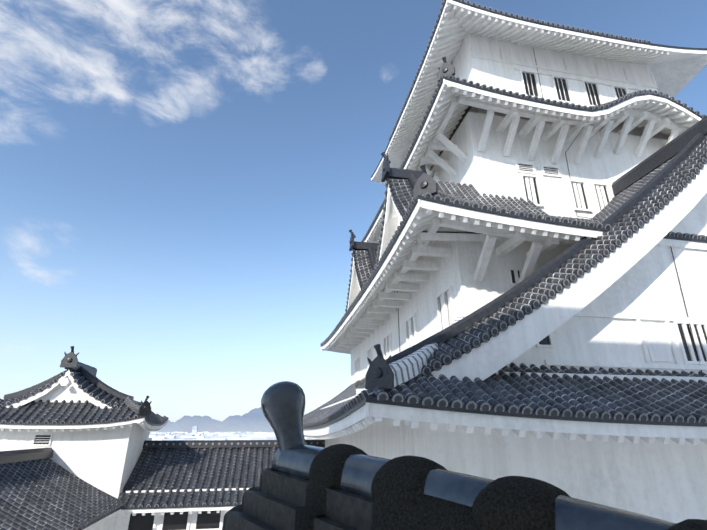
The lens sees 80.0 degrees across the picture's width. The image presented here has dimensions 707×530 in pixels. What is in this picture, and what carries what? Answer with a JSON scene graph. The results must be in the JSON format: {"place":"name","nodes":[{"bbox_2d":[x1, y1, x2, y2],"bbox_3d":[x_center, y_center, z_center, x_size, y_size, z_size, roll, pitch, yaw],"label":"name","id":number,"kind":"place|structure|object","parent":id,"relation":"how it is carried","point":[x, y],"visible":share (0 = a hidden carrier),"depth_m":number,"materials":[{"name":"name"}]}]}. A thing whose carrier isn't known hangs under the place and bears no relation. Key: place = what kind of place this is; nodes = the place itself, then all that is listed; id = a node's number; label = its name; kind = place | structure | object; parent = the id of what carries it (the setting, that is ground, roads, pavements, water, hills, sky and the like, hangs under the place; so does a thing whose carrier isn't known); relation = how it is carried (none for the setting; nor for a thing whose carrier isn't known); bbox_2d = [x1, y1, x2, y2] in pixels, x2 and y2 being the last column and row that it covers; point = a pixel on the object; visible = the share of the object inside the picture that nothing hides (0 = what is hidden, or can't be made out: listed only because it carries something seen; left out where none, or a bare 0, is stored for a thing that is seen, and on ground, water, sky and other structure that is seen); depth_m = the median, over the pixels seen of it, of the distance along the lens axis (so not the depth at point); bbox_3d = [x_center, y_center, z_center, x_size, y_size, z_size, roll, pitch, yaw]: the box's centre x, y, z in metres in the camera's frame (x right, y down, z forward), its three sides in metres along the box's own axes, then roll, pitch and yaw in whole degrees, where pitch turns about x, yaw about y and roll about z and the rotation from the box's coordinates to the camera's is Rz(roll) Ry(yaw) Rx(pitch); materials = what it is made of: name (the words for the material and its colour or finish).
{"place":"outdoors","nodes":[
{"label":"outdoors","id":0,"kind":"place"},
{"bbox_2d":[150,423,273,432],"bbox_3d":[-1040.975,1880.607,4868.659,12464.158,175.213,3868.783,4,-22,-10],"label":"mountains","id":1,"kind":"structure","parent":0,"point":[174,427],"depth_m":6155.73,"materials":[{"name":"blue"}]},
{"bbox_2d":[172,415,260,431],"bbox_3d":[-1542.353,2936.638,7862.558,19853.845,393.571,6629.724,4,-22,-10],"label":"mountains","id":2,"kind":"structure","parent":0,"point":[206,424],"depth_m":9596.96,"materials":[{"name":"blue"}]},
{"bbox_2d":[166,407,270,427],"bbox_3d":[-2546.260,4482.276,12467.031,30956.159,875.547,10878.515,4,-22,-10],"label":"mountains","id":3,"kind":"structure","parent":0,"point":[256,416],"depth_m":14904.13,"materials":[{"name":"blue"}]},
{"bbox_2d":[148,426,312,439],"bbox_3d":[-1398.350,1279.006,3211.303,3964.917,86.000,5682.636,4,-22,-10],"label":"city buildings","id":4,"kind":"structure","parent":0,"point":[194,435],"depth_m":1550.78,"materials":[{"name":"white"}]},
{"bbox_2d":[0,0,706,529],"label":"castle walls","id":5,"kind":"structure","parent":0,"point":[622,306],"depth_m":12.24,"materials":[{"name":"white paint"}]},
{"bbox_2d":[0,369,324,529],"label":"roof tiles","id":6,"kind":"object","parent":5,"relation":"on","point":[163,499],"visible":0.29,"depth_m":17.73,"materials":[{"name":"grey tile"}]},
{"bbox_2d":[225,470,373,529],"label":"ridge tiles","id":7,"kind":"object","parent":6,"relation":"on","point":[276,501],"visible":0.35,"depth_m":1.69,"materials":[{"name":"tile"}]},
{"bbox_2d":[223,444,706,529],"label":"ridge plaster","id":8,"kind":"object","parent":7,"relation":"on","point":[402,500],"visible":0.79,"depth_m":1.22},
{"bbox_2d":[261,381,676,529],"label":"foreground ridge cap and horn","id":9,"kind":"object","parent":7,"relation":"on","point":[283,408],"visible":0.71,"depth_m":1.46,"materials":[{"name":"black ceramic"}]},
{"bbox_2d":[0,0,706,529],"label":"castle ridges and ornaments","id":10,"kind":"object","parent":5,"relation":"on","point":[680,148],"visible":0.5,"depth_m":13.22},
{"bbox_2d":[0,0,706,529],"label":"roof eaves","id":11,"kind":"object","parent":5,"relation":"attached to","point":[476,342],"visible":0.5,"depth_m":10.32,"materials":[{"name":"white paint"}]},
{"bbox_2d":[0,0,706,529],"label":"castle eave tile plaster rings","id":12,"kind":"object","parent":5,"relation":"attached to","point":[462,316],"visible":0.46,"depth_m":10.18,"materials":[{"name":"white paint"}]},
{"bbox_2d":[34,72,706,529],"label":"windows","id":13,"kind":"structure","parent":5,"relation":"in","point":[178,520],"depth_m":16.57,"materials":[{"name":"black wood"}]},
{"bbox_2d":[303,363,706,423],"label":"castle lower roof round tiles","id":14,"kind":"object","parent":5,"relation":"on","point":[634,395],"visible":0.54,"depth_m":7.99,"materials":[{"name":"grey tile"}]},
{"bbox_2d":[353,75,706,420],"bbox_3d":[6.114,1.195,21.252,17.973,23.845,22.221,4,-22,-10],"label":"roof tiles","id":15,"kind":"object","parent":5,"relation":"on","point":[667,185],"visible":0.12,"depth_m":11.30,"materials":[{"name":"grey tile"}]},
{"bbox_2d":[397,48,701,371],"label":"keep lightning conductor cables","id":16,"kind":"object","parent":5,"relation":"attached to","point":[595,219],"visible":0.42,"depth_m":10.94,"materials":[{"name":"brown metal"}]},
{"bbox_2d":[0,0,706,421],"label":"sky","id":17,"kind":"structure","parent":0,"point":[184,184],"materials":[{"name":"blue"}]}
]}

